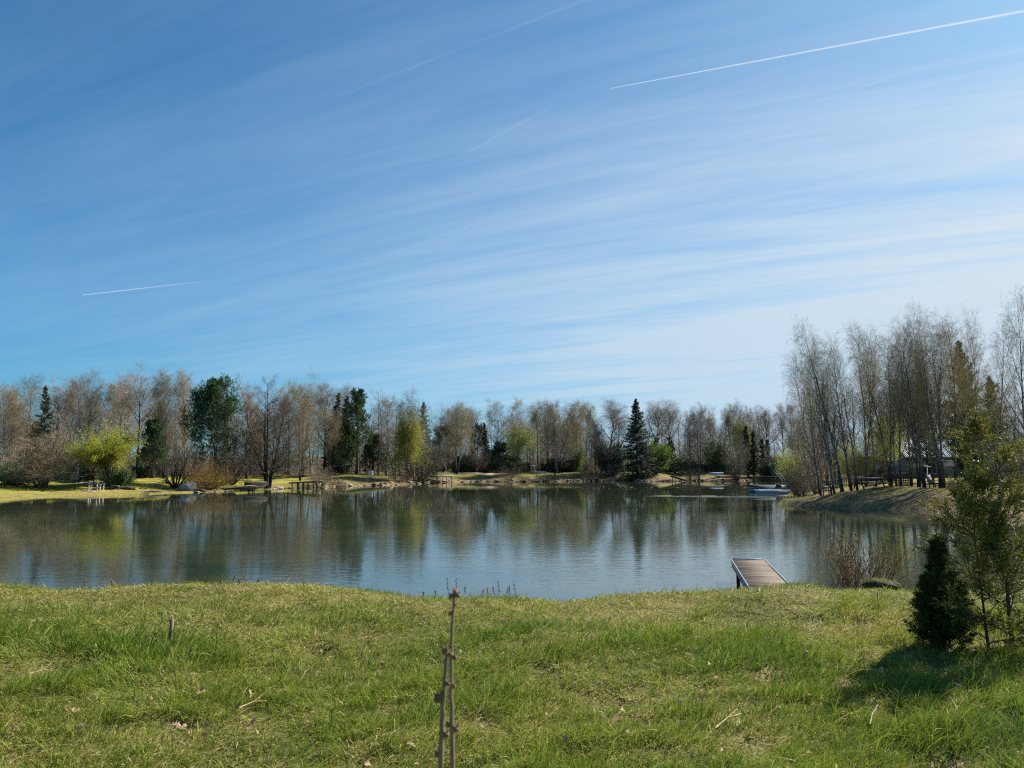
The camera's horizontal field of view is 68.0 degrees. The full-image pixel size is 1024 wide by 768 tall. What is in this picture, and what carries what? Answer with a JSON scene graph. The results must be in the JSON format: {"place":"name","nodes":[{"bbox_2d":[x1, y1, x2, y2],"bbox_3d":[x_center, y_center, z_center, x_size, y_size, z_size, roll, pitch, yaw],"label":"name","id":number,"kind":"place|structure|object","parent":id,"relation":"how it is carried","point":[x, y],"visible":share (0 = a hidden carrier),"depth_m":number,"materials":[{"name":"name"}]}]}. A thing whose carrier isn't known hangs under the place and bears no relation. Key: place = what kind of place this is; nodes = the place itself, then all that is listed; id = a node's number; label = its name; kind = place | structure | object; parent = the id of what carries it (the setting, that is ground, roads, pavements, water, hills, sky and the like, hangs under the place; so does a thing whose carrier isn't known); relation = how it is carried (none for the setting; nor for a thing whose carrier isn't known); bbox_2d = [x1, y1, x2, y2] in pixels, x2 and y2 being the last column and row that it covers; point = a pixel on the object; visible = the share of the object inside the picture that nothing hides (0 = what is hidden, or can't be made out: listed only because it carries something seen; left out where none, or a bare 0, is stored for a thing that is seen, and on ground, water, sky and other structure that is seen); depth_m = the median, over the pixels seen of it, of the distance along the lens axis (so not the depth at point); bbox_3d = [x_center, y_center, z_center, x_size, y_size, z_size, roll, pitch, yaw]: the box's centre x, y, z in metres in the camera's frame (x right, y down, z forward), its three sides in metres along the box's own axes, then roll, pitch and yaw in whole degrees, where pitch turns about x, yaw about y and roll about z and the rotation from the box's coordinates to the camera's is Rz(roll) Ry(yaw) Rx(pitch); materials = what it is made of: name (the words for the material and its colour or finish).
{"place":"outdoors","nodes":[
{"label":"outdoors","id":0,"kind":"place"},
{"bbox_2d":[0,480,1023,601],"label":"lake water","id":1,"kind":"structure","parent":0,"point":[565,540],"depth_m":31.58,"materials":[{"name":"blue liquid"}]},
{"bbox_2d":[731,558,786,588],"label":"jetty","id":2,"kind":"object","parent":1,"relation":"in","point":[751,573],"visible":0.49,"depth_m":17.60,"materials":[{"name":"wood"}]},
{"bbox_2d":[0,456,1023,767],"bbox_3d":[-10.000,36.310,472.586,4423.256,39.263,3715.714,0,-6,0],"label":"ground","id":3,"kind":"structure","parent":0,"point":[866,494],"depth_m":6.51,"materials":[{"name":"green plant"}]},
{"bbox_2d":[0,383,34,459],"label":"birch tree","id":4,"kind":"object","parent":3,"relation":"on","point":[7,412],"visible":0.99,"depth_m":95.91,"materials":[{"name":"brown plant"}]},
{"bbox_2d":[0,458,36,485],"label":"shrub","id":5,"kind":"object","parent":3,"relation":"on","point":[6,481],"visible":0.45,"depth_m":79.49,"materials":[{"name":"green plant"}]},
{"bbox_2d":[0,372,55,464],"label":"birch tree","id":6,"kind":"object","parent":3,"relation":"on","point":[32,401],"visible":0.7,"depth_m":98.86,"materials":[{"name":"brown plant"}]},
{"bbox_2d":[31,385,59,455],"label":"conifer tree","id":7,"kind":"object","parent":3,"relation":"on","point":[45,410],"visible":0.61,"depth_m":96.93,"materials":[{"name":"green plant"}]},
{"bbox_2d":[0,426,91,487],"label":"shrub","id":8,"kind":"object","parent":3,"relation":"on","point":[43,470],"visible":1,"depth_m":78.68,"materials":[{"name":"brown plant"}]},
{"bbox_2d":[24,370,89,457],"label":"bare tree","id":9,"kind":"object","parent":3,"relation":"on","point":[58,422],"visible":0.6,"depth_m":112.18,"materials":[{"name":"brown plant"}]},
{"bbox_2d":[50,374,102,451],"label":"bare tree","id":10,"kind":"object","parent":3,"relation":"on","point":[72,409],"visible":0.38,"depth_m":113.66,"materials":[{"name":"brown plant"}]},
{"bbox_2d":[63,461,103,481],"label":"hedge","id":11,"kind":"object","parent":3,"relation":"on","point":[88,477],"visible":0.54,"depth_m":88.56,"materials":[{"name":"green plant"}]},
{"bbox_2d":[58,368,114,460],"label":"birch tree","id":12,"kind":"object","parent":3,"relation":"on","point":[88,408],"visible":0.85,"depth_m":98.96,"materials":[{"name":"brown plant"}]},
{"bbox_2d":[57,419,148,486],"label":"willow tree","id":13,"kind":"object","parent":3,"relation":"on","point":[112,453],"visible":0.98,"depth_m":81.77,"materials":[{"name":"green plant"}]},
{"bbox_2d":[82,375,145,471],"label":"bare tree","id":14,"kind":"object","parent":3,"relation":"on","point":[109,394],"visible":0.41,"depth_m":110.58,"materials":[{"name":"brown plant"}]},
{"bbox_2d":[99,462,136,487],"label":"shrub","id":15,"kind":"object","parent":3,"relation":"on","point":[117,478],"visible":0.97,"depth_m":80.86,"materials":[{"name":"green plant"}]},
{"bbox_2d":[94,380,142,468],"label":"bare tree","id":16,"kind":"object","parent":3,"relation":"on","point":[118,404],"visible":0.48,"depth_m":103.78,"materials":[{"name":"brown plant"}]},
{"bbox_2d":[97,357,173,475],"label":"bare tree","id":17,"kind":"object","parent":3,"relation":"on","point":[138,400],"visible":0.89,"depth_m":100.73,"materials":[{"name":"brown plant"}]},
{"bbox_2d":[135,417,174,477],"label":"pine tree","id":18,"kind":"object","parent":3,"relation":"on","point":[152,434],"visible":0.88,"depth_m":97.21,"materials":[{"name":"green plant"}]},
{"bbox_2d":[139,369,183,475],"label":"birch tree","id":19,"kind":"object","parent":3,"relation":"on","point":[165,421],"visible":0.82,"depth_m":99.75,"materials":[{"name":"brown plant"}]},
{"bbox_2d":[141,432,208,488],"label":"shrub","id":20,"kind":"object","parent":3,"relation":"on","point":[173,473],"visible":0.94,"depth_m":86.98,"materials":[{"name":"brown plant"}]},
{"bbox_2d":[164,367,201,478],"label":"birch tree","id":21,"kind":"object","parent":3,"relation":"on","point":[184,389],"visible":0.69,"depth_m":101.75,"materials":[{"name":"brown plant"}]},
{"bbox_2d":[181,455,234,489],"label":"shrub","id":22,"kind":"object","parent":3,"relation":"on","point":[205,479],"visible":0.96,"depth_m":85.90,"materials":[{"name":"brown plant"}]},
{"bbox_2d":[178,372,252,488],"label":"pine tree","id":23,"kind":"object","parent":3,"relation":"on","point":[208,398],"visible":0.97,"depth_m":91.19,"materials":[{"name":"green plant"}]},
{"bbox_2d":[199,426,257,484],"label":"shrub","id":24,"kind":"object","parent":3,"relation":"on","point":[235,475],"visible":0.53,"depth_m":96.90,"materials":[{"name":"brown plant"}]},
{"bbox_2d":[229,371,275,478],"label":"bare tree","id":25,"kind":"object","parent":3,"relation":"on","point":[249,397],"visible":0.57,"depth_m":109.13,"materials":[{"name":"brown plant"}]},
{"bbox_2d":[211,374,318,488],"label":"alder tree","id":26,"kind":"object","parent":3,"relation":"on","point":[264,469],"visible":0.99,"depth_m":93.71,"materials":[{"name":"brown plant"}]},
{"bbox_2d":[270,380,307,474],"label":"bare tree","id":27,"kind":"object","parent":3,"relation":"on","point":[285,395],"visible":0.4,"depth_m":124.87,"materials":[{"name":"brown plant"}]},
{"bbox_2d":[284,394,320,480],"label":"birch tree","id":28,"kind":"object","parent":3,"relation":"on","point":[305,432],"visible":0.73,"depth_m":109.75,"materials":[{"name":"brown plant"}]},
{"bbox_2d":[278,380,333,476],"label":"bare tree","id":29,"kind":"object","parent":3,"relation":"on","point":[306,392],"visible":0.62,"depth_m":117.78,"materials":[{"name":"brown plant"}]},
{"bbox_2d":[296,368,354,471],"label":"bare tree","id":30,"kind":"object","parent":3,"relation":"on","point":[322,398],"visible":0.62,"depth_m":126.26,"materials":[{"name":"brown plant"}]},
{"bbox_2d":[310,403,347,473],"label":"birch tree","id":31,"kind":"object","parent":3,"relation":"on","point":[332,428],"visible":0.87,"depth_m":119.35,"materials":[{"name":"brown plant"}]},
{"bbox_2d":[326,421,363,473],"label":"pine tree","id":32,"kind":"object","parent":3,"relation":"on","point":[347,440],"visible":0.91,"depth_m":120.89,"materials":[{"name":"green plant"}]},
{"bbox_2d":[337,387,379,473],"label":"pine tree","id":33,"kind":"object","parent":3,"relation":"on","point":[358,397],"visible":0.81,"depth_m":123.88,"materials":[{"name":"green plant"}]},
{"bbox_2d":[358,432,387,474],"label":"pine tree","id":34,"kind":"object","parent":3,"relation":"on","point":[370,454],"visible":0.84,"depth_m":125.82,"materials":[{"name":"green plant"}]},
{"bbox_2d":[362,395,401,475],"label":"bare tree","id":35,"kind":"object","parent":3,"relation":"on","point":[387,405],"visible":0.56,"depth_m":133.84,"materials":[{"name":"brown plant"}]},
{"bbox_2d":[385,386,433,479],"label":"birch tree","id":36,"kind":"object","parent":3,"relation":"on","point":[410,432],"visible":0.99,"depth_m":121.44,"materials":[{"name":"green plant"}]},
{"bbox_2d":[399,446,446,483],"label":"bush","id":37,"kind":"object","parent":3,"relation":"on","point":[420,476],"visible":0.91,"depth_m":123.03,"materials":[{"name":"brown plant"}]},
{"bbox_2d":[434,645,452,767],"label":"sapling stem","id":38,"kind":"object","parent":3,"relation":"on","point":[441,698],"visible":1,"depth_m":1.11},
{"bbox_2d":[445,586,459,767],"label":"sapling stem","id":39,"kind":"object","parent":3,"relation":"on","point":[450,724],"visible":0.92,"depth_m":1.21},
{"bbox_2d":[438,402,480,473],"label":"birch tree","id":40,"kind":"object","parent":3,"relation":"on","point":[454,429],"visible":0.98,"depth_m":145.83,"materials":[{"name":"brown plant"}]},
{"bbox_2d":[194,478,759,491],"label":"shore stones","id":41,"kind":"object","parent":3,"relation":"on","point":[204,490],"visible":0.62,"depth_m":131.00,"materials":[{"name":"grey stone"}]},
{"bbox_2d":[466,398,512,451],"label":"bare tree","id":42,"kind":"object","parent":3,"relation":"on","point":[498,439],"visible":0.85,"depth_m":157.48,"materials":[{"name":"brown plant"}]},
{"bbox_2d":[452,461,530,472],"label":"hedge","id":43,"kind":"object","parent":3,"relation":"on","point":[494,467],"visible":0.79,"depth_m":149.15,"materials":[{"name":"green plant"}]},
{"bbox_2d":[0,377,1023,482],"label":"background woodland","id":44,"kind":"object","parent":3,"relation":"on","point":[312,462],"visible":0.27,"depth_m":135.98,"materials":[{"name":"brown plant"}]},
{"bbox_2d":[501,408,543,472],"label":"birch tree","id":45,"kind":"object","parent":3,"relation":"on","point":[521,440],"visible":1,"depth_m":146.52,"materials":[{"name":"green plant"}]},
{"bbox_2d":[524,397,552,470],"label":"bare tree","id":46,"kind":"object","parent":3,"relation":"on","point":[534,419],"visible":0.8,"depth_m":160.24,"materials":[{"name":"brown plant"}]},
{"bbox_2d":[538,397,568,468],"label":"birch tree","id":47,"kind":"object","parent":3,"relation":"on","point":[554,414],"visible":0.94,"depth_m":151.38,"materials":[{"name":"brown plant"}]},
{"bbox_2d":[538,425,581,478],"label":"bare tree","id":48,"kind":"object","parent":3,"relation":"on","point":[563,445],"visible":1,"depth_m":140.13,"materials":[{"name":"brown plant"}]},
{"bbox_2d":[559,398,591,472],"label":"birch tree","id":49,"kind":"object","parent":3,"relation":"on","point":[573,421],"visible":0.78,"depth_m":155.66,"materials":[{"name":"brown plant"}]},
{"bbox_2d":[583,429,621,474],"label":"bare tree","id":50,"kind":"object","parent":3,"relation":"on","point":[599,444],"visible":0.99,"depth_m":149.07,"materials":[{"name":"brown plant"}]},
{"bbox_2d":[581,397,637,475],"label":"bare tree","id":51,"kind":"object","parent":3,"relation":"on","point":[614,414],"visible":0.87,"depth_m":151.30,"materials":[{"name":"brown plant"}]},
{"bbox_2d":[593,436,625,474],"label":"yew bush","id":52,"kind":"object","parent":3,"relation":"on","point":[616,460],"visible":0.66,"depth_m":151.67,"materials":[{"name":"green plant"}]},
{"bbox_2d":[612,398,662,480],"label":"spruce tree","id":53,"kind":"object","parent":3,"relation":"on","point":[643,450],"visible":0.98,"depth_m":143.30,"materials":[{"name":"green plant"}]},
{"bbox_2d":[642,437,673,472],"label":"holly bush","id":54,"kind":"object","parent":3,"relation":"on","point":[662,455],"visible":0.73,"depth_m":148.19,"materials":[{"name":"green plant"}]},
{"bbox_2d":[643,395,680,472],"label":"bare tree","id":55,"kind":"object","parent":3,"relation":"on","point":[656,418],"visible":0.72,"depth_m":155.51,"materials":[{"name":"brown plant"}]},
{"bbox_2d":[643,397,694,467],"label":"bare tree","id":56,"kind":"object","parent":3,"relation":"on","point":[670,442],"visible":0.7,"depth_m":157.37,"materials":[{"name":"brown plant"}]},
{"bbox_2d":[658,458,697,472],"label":"hedge","id":57,"kind":"object","parent":3,"relation":"on","point":[675,466],"visible":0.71,"depth_m":151.09,"materials":[{"name":"green plant"}]},
{"bbox_2d":[671,411,708,479],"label":"bare tree","id":58,"kind":"object","parent":3,"relation":"on","point":[686,430],"visible":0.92,"depth_m":143.61,"materials":[{"name":"brown plant"}]},
{"bbox_2d":[681,407,716,480],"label":"bare tree","id":59,"kind":"object","parent":3,"relation":"on","point":[696,424],"visible":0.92,"depth_m":143.34,"materials":[{"name":"brown plant"}]},
{"bbox_2d":[699,436,730,469],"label":"shrub","id":60,"kind":"object","parent":3,"relation":"on","point":[715,459],"visible":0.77,"depth_m":153.82,"materials":[{"name":"green plant"}]},
{"bbox_2d":[714,402,738,463],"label":"bare tree","id":61,"kind":"object","parent":3,"relation":"on","point":[727,421],"visible":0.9,"depth_m":160.64,"materials":[{"name":"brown plant"}]},
{"bbox_2d":[719,423,751,479],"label":"bare tree","id":62,"kind":"object","parent":3,"relation":"on","point":[738,464],"visible":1,"depth_m":143.06,"materials":[{"name":"brown plant"}]},
{"bbox_2d":[726,397,755,457],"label":"birch tree","id":63,"kind":"object","parent":3,"relation":"on","point":[741,425],"visible":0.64,"depth_m":159.52,"materials":[{"name":"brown plant"}]},
{"bbox_2d":[748,402,783,460],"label":"bare tree","id":64,"kind":"object","parent":3,"relation":"on","point":[763,416],"visible":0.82,"depth_m":164.14,"materials":[{"name":"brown plant"}]},
{"bbox_2d":[763,399,797,460],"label":"bare tree","id":65,"kind":"object","parent":3,"relation":"on","point":[782,418],"visible":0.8,"depth_m":167.51,"materials":[{"name":"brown plant"}]},
{"bbox_2d":[774,445,806,480],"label":"shrub","id":66,"kind":"object","parent":3,"relation":"on","point":[789,463],"visible":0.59,"depth_m":138.50,"materials":[{"name":"green plant"}]},
{"bbox_2d":[772,342,817,487],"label":"birch tree","id":67,"kind":"object","parent":3,"relation":"on","point":[791,374],"visible":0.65,"depth_m":75.00,"materials":[{"name":"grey plant"}]},
{"bbox_2d":[778,462,823,496],"bbox_3d":[23.802,7.899,62.685,4.260,3.395,4.275,-5,-8,41],"label":"shrub","id":68,"kind":"object","parent":3,"relation":"on","point":[800,486],"visible":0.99,"depth_m":62.27,"materials":[{"name":"brown plant"}]},
{"bbox_2d":[787,350,835,495],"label":"birch tree","id":69,"kind":"object","parent":3,"relation":"on","point":[813,449],"visible":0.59,"depth_m":61.25,"materials":[{"name":"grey plant"}]},
{"bbox_2d":[784,423,840,493],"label":"hazel bush","id":70,"kind":"object","parent":3,"relation":"on","point":[804,456],"visible":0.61,"depth_m":65.22,"materials":[{"name":"brown plant"}]},
{"bbox_2d":[791,336,842,485],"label":"birch tree","id":71,"kind":"object","parent":3,"relation":"on","point":[827,476],"visible":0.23,"depth_m":72.43,"materials":[{"name":"brown plant"}]},
{"bbox_2d":[786,311,862,491],"bbox_3d":[24.249,1.242,58.378,5.108,14.584,4.728,-11,-7,36],"label":"birch tree","id":72,"kind":"object","parent":3,"relation":"on","point":[828,425],"visible":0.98,"depth_m":58.54,"materials":[{"name":"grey plant"}]},
{"bbox_2d":[789,332,864,492],"bbox_3d":[24.427,1.977,59.517,4.846,13.715,4.554,-3,-7,-27],"label":"birch tree","id":73,"kind":"object","parent":3,"relation":"on","point":[829,460],"visible":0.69,"depth_m":59.57,"materials":[{"name":"brown plant"}]},
{"bbox_2d":[812,331,865,490],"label":"birch tree","id":74,"kind":"object","parent":3,"relation":"on","point":[847,467],"visible":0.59,"depth_m":59.78,"materials":[{"name":"brown plant"}]},
{"bbox_2d":[814,349,870,490],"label":"birch tree","id":75,"kind":"object","parent":3,"relation":"on","point":[849,414],"visible":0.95,"depth_m":58.16,"materials":[{"name":"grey plant"}]},
{"bbox_2d":[830,432,887,481],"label":"shrub","id":76,"kind":"object","parent":3,"relation":"on","point":[859,461],"visible":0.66,"depth_m":77.12,"materials":[{"name":"green plant"}]},
{"bbox_2d":[817,471,909,489],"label":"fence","id":77,"kind":"object","parent":3,"relation":"on","point":[883,475],"visible":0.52,"depth_m":67.25,"materials":[{"name":"brown wood"}]},
{"bbox_2d":[810,527,917,590],"bbox_3d":[5.560,3.121,12.290,1.591,1.617,1.865,3,-7,-23],"label":"willow scrub","id":78,"kind":"object","parent":3,"relation":"on","point":[847,570],"visible":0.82,"depth_m":12.07,"materials":[{"name":"orange plant"}]},
{"bbox_2d":[842,319,889,486],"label":"birch tree","id":79,"kind":"object","parent":3,"relation":"on","point":[866,444],"visible":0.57,"depth_m":61.86,"materials":[{"name":"brown plant"}]},
{"bbox_2d":[849,317,896,486],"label":"birch tree","id":80,"kind":"object","parent":3,"relation":"on","point":[875,475],"visible":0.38,"depth_m":66.12,"materials":[{"name":"brown plant"}]},
{"bbox_2d":[840,317,912,485],"bbox_3d":[28.772,1.127,59.223,4.642,14.008,5.126,-1,-7,-33],"label":"birch tree","id":81,"kind":"object","parent":3,"relation":"on","point":[889,475],"visible":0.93,"depth_m":59.22,"materials":[{"name":"brown plant"}]},
{"bbox_2d":[855,399,911,479],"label":"birch tree","id":82,"kind":"object","parent":3,"relation":"on","point":[880,445],"visible":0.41,"depth_m":79.02,"materials":[{"name":"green plant"}]},
{"bbox_2d":[874,323,923,486],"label":"birch tree","id":83,"kind":"object","parent":3,"relation":"on","point":[900,472],"visible":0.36,"depth_m":60.52,"materials":[{"name":"brown plant"}]},
{"bbox_2d":[880,315,941,487],"bbox_3d":[29.896,1.007,57.648,4.999,14.150,4.699,-10,-8,43],"label":"birch tree","id":84,"kind":"object","parent":3,"relation":"on","point":[922,473],"visible":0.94,"depth_m":57.50,"materials":[{"name":"brown plant"}]},
{"bbox_2d":[878,301,949,486],"bbox_3d":[31.675,0.438,60.581,5.278,15.893,5.615,5,-6,-16],"label":"birch tree","id":85,"kind":"object","parent":3,"relation":"on","point":[918,476],"visible":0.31,"depth_m":60.26,"materials":[{"name":"brown plant"}]},
{"bbox_2d":[882,440,961,478],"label":"bungalow","id":86,"kind":"object","parent":3,"relation":"on","point":[905,463],"visible":0.14,"depth_m":81.22,"materials":[{"name":"white fabric"}]},
{"bbox_2d":[898,313,964,487],"bbox_3d":[31.897,1.169,57.576,4.998,13.658,4.526,-1,-6,13],"label":"birch tree","id":87,"kind":"object","parent":3,"relation":"on","point":[941,463],"visible":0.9,"depth_m":57.35,"materials":[{"name":"brown plant"}]},
{"bbox_2d":[902,303,965,487],"bbox_3d":[32.256,0.589,58.535,5.068,15.294,5.597,-3,-7,26],"label":"birch tree","id":88,"kind":"object","parent":3,"relation":"on","point":[939,397],"visible":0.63,"depth_m":58.02,"materials":[{"name":"brown plant"}]},
{"bbox_2d":[903,532,986,649],"bbox_3d":[3.808,1.854,6.747,0.743,1.074,0.590,3,-7,-26],"label":"conifer shrub","id":89,"kind":"object","parent":3,"relation":"on","point":[933,578],"visible":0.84,"depth_m":6.64,"materials":[{"name":"green plant"}]},
{"bbox_2d":[929,307,980,479],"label":"birch tree","id":90,"kind":"object","parent":3,"relation":"on","point":[954,407],"visible":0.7,"depth_m":59.55,"materials":[{"name":"brown plant"}]},
{"bbox_2d":[926,340,996,450],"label":"spruce tree","id":91,"kind":"object","parent":3,"relation":"on","point":[951,428],"visible":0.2,"depth_m":72.15,"materials":[{"name":"green plant"}]},
{"bbox_2d":[929,318,995,484],"bbox_3d":[36.020,1.044,60.766,4.757,14.355,5.253,2,-6,-15],"label":"birch tree","id":92,"kind":"object","parent":3,"relation":"on","point":[971,391],"visible":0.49,"depth_m":60.47,"materials":[{"name":"brown plant"}]},
{"bbox_2d":[910,403,1023,652],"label":"conifer sapling","id":93,"kind":"object","parent":3,"relation":"on","point":[972,509],"visible":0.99,"depth_m":6.53,"materials":[{"name":"green plant"}]},
{"bbox_2d":[936,303,1008,460],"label":"birch tree","id":94,"kind":"object","parent":3,"relation":"on","point":[966,377],"visible":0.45,"depth_m":66.69,"materials":[{"name":"brown plant"}]},
{"bbox_2d":[966,317,1023,451],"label":"birch tree","id":95,"kind":"object","parent":3,"relation":"on","point":[1003,387],"visible":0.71,"depth_m":63.26,"materials":[{"name":"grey plant"}]},
{"bbox_2d":[975,423,1023,497],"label":"shrub","id":96,"kind":"object","parent":3,"relation":"on","point":[1002,473],"visible":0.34,"depth_m":49.48,"materials":[{"name":"green plant"}]},
{"bbox_2d":[976,376,1023,456],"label":"spruce tree","id":97,"kind":"object","parent":3,"relation":"on","point":[994,421],"visible":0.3,"depth_m":68.78,"materials":[{"name":"green plant"}]},
{"bbox_2d":[978,281,1023,442],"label":"birch tree","id":98,"kind":"object","parent":3,"relation":"on","point":[1021,371],"visible":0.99,"depth_m":52.87,"materials":[{"name":"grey plant"}]},
{"bbox_2d":[0,471,1023,513],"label":"bank grass","id":99,"kind":"structure","parent":0,"point":[788,496],"depth_m":60.42,"materials":[{"name":"green plant"}]},
{"bbox_2d":[0,0,1023,456],"label":"sky","id":100,"kind":"structure","parent":0,"point":[471,202],"materials":[{"name":"blue"}]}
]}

